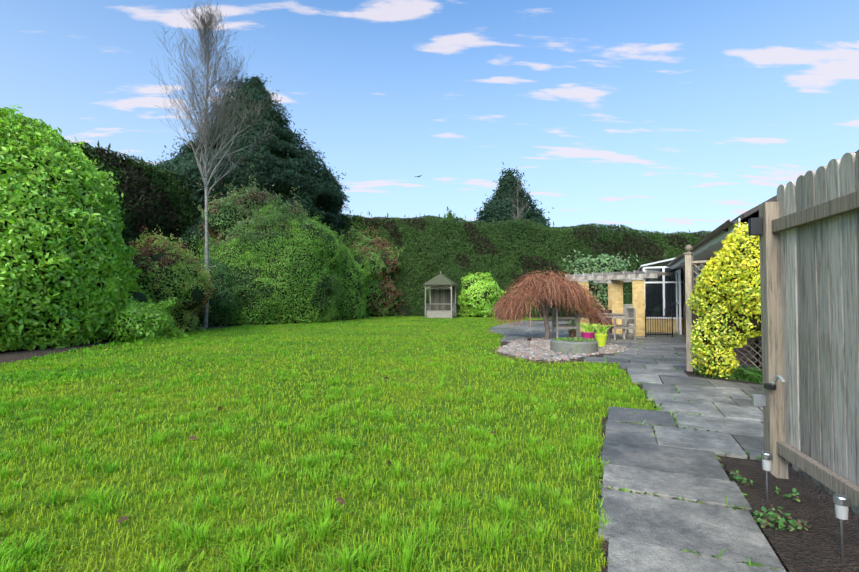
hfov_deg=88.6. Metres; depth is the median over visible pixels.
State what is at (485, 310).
shrub
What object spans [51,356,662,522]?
fallen leaves
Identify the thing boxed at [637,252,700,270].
conservatory roof
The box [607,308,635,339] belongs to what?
garden chair
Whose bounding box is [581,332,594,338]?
magenta pot
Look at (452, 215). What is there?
spire sprays
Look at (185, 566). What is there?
lawn ground
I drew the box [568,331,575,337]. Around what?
terracotta pot
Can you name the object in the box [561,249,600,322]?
pergola shrub leaves
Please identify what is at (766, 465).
solar lamp lens
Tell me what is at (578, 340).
ground cover plants
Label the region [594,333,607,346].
lime pot
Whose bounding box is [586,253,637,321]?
pergola shrub leaves
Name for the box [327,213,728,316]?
hedge
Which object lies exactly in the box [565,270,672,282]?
pergola timbers
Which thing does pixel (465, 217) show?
hedge tips
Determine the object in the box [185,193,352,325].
privet dome
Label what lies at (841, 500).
solar lamp head
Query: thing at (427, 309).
arbour lattice
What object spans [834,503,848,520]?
solar lamp lens
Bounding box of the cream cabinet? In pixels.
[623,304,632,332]
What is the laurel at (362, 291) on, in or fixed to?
on the lawn ground at (185, 566)
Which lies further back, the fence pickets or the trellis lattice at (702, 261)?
the trellis lattice at (702, 261)
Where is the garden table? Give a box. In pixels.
[569,313,626,339]
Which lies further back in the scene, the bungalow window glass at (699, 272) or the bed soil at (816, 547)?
the bungalow window glass at (699, 272)
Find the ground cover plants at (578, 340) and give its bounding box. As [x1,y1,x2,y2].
[553,337,594,341]
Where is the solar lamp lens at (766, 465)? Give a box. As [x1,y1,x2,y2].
[762,459,771,471]
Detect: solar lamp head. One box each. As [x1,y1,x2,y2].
[761,451,772,501]
[833,493,849,558]
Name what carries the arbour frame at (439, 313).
on the lawn ground at (185, 566)
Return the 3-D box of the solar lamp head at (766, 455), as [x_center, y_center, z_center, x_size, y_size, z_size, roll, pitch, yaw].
[1.958,1.131,2.551,0.056,0.329,0.055,-1,-2,23]
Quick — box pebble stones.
[496,337,630,361]
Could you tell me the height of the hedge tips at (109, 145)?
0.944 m
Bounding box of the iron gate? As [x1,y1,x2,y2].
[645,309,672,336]
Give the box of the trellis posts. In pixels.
[683,245,694,371]
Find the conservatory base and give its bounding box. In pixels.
[646,319,684,332]
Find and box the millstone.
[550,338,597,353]
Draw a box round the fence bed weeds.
[730,467,811,531]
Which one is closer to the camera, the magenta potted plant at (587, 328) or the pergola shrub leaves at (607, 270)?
the magenta potted plant at (587, 328)
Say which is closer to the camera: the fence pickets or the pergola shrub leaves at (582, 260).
the fence pickets
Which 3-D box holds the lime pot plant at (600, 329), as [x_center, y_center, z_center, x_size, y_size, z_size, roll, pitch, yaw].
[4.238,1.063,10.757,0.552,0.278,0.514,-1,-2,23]
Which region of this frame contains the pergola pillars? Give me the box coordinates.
[578,280,644,335]
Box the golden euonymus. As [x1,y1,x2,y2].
[686,221,760,378]
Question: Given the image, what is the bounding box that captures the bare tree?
[506,174,530,220]
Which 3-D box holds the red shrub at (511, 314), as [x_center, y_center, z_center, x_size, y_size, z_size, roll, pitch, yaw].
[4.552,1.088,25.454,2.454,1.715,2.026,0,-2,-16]
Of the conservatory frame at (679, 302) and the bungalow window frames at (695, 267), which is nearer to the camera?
the bungalow window frames at (695, 267)
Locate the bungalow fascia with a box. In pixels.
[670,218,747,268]
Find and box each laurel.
[87,287,188,341]
[321,240,375,319]
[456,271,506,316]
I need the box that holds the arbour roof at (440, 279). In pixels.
[423,274,457,284]
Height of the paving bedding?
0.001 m
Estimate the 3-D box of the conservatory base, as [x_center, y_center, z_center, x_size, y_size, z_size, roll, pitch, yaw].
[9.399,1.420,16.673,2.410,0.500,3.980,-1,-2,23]
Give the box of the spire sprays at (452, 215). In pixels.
[439,206,455,221]
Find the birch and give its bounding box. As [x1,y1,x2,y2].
[150,1,276,327]
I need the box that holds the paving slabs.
[488,321,791,571]
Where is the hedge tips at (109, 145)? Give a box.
[97,140,189,169]
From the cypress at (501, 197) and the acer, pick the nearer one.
the acer
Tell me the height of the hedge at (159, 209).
8.345 m
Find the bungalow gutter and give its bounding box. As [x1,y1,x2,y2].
[666,219,758,370]
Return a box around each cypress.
[169,79,338,263]
[483,173,543,225]
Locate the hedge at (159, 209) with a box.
[5,126,213,257]
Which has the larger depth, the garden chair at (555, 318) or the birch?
the birch
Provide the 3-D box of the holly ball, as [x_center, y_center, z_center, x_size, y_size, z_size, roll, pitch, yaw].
[-9.506,0.153,19.607,3.997,3.217,3.718,-1,-2,23]
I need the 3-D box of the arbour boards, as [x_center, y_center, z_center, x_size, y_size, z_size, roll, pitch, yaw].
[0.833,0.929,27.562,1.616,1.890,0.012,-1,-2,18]
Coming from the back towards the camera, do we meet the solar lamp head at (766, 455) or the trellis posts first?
the trellis posts
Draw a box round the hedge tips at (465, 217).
[341,210,710,232]
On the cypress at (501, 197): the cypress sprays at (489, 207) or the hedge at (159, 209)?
the cypress sprays at (489, 207)
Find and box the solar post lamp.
[752,394,765,405]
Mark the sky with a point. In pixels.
(670, 116)
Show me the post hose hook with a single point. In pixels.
(775, 379)
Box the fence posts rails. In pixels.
[759,190,858,507]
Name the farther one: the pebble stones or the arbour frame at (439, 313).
the arbour frame at (439, 313)
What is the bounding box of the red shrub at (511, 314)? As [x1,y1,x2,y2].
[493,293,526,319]
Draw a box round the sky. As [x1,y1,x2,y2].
[0,0,858,234]
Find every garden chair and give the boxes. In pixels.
[552,308,577,337]
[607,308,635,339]
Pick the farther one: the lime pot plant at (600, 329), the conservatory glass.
the conservatory glass
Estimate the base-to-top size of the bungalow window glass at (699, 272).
1.950 m
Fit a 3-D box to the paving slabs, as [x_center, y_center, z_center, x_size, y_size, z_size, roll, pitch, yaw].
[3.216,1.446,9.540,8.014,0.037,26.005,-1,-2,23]
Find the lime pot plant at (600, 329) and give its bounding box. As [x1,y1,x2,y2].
[591,324,610,333]
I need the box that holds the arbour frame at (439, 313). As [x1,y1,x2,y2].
[425,285,455,317]
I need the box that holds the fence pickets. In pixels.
[777,150,858,514]
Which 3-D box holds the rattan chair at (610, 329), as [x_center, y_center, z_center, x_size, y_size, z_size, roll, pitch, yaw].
[6.129,1.217,15.123,0.820,0.780,0.765,0,-2,12]
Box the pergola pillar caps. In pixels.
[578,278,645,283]
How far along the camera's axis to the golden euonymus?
6.16 m
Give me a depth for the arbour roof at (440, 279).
26.77 m
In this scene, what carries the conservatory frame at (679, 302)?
on the paving slabs
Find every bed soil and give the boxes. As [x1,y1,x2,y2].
[0,316,574,363]
[683,370,762,384]
[724,461,858,571]
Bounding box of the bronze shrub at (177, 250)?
[125,225,215,331]
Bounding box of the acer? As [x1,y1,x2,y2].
[487,268,619,339]
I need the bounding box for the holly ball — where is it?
[195,258,252,326]
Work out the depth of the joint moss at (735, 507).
3.13 m
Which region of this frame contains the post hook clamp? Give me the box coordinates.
[764,383,775,389]
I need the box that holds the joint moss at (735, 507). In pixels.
[491,327,776,569]
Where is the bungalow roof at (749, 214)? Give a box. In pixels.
[731,151,856,224]
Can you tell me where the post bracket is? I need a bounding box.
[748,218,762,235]
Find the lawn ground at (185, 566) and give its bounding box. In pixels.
[0,316,655,571]
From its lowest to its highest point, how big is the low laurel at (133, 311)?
1.660 m
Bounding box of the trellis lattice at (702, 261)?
[692,260,761,372]
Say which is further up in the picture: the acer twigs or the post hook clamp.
the acer twigs
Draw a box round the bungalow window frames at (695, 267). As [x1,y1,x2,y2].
[693,264,703,302]
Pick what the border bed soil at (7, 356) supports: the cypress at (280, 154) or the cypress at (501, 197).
the cypress at (280, 154)
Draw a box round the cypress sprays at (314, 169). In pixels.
[147,73,352,263]
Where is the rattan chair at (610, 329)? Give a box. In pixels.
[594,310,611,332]
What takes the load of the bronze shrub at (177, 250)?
on the border bed soil at (7, 356)
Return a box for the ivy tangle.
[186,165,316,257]
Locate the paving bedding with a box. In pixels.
[500,334,858,571]
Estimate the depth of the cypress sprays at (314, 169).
25.61 m
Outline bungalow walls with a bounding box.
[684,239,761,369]
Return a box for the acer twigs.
[507,273,590,301]
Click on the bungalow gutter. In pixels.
(724, 226)
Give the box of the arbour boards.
[431,286,454,315]
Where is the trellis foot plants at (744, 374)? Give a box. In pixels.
[690,362,761,383]
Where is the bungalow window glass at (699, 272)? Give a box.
[693,267,701,302]
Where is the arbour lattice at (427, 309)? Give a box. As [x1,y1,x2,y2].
[426,286,455,315]
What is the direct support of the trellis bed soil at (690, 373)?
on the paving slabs
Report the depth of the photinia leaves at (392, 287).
28.73 m
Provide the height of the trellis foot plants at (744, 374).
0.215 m
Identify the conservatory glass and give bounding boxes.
[645,268,682,330]
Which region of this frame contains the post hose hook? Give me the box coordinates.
[771,375,785,385]
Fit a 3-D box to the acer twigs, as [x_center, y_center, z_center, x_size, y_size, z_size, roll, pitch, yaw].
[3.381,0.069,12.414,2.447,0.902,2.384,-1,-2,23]
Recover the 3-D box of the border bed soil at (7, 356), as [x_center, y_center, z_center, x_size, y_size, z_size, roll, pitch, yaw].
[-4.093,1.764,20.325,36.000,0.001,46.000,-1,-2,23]
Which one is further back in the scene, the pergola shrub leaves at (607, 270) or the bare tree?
the bare tree
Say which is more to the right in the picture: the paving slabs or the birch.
the paving slabs
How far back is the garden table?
12.59 m
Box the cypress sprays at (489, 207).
[470,162,553,227]
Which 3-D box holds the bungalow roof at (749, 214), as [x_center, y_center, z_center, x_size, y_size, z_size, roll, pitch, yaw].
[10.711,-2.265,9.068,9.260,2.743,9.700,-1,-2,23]
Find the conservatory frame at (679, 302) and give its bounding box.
[640,266,684,334]
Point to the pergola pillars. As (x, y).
(615, 296)
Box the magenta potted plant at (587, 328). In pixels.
[577,323,600,331]
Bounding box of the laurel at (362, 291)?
[321,240,375,319]
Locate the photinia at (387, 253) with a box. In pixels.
[345,238,396,316]
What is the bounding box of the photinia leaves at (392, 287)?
[343,216,409,316]
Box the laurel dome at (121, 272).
[0,103,145,351]

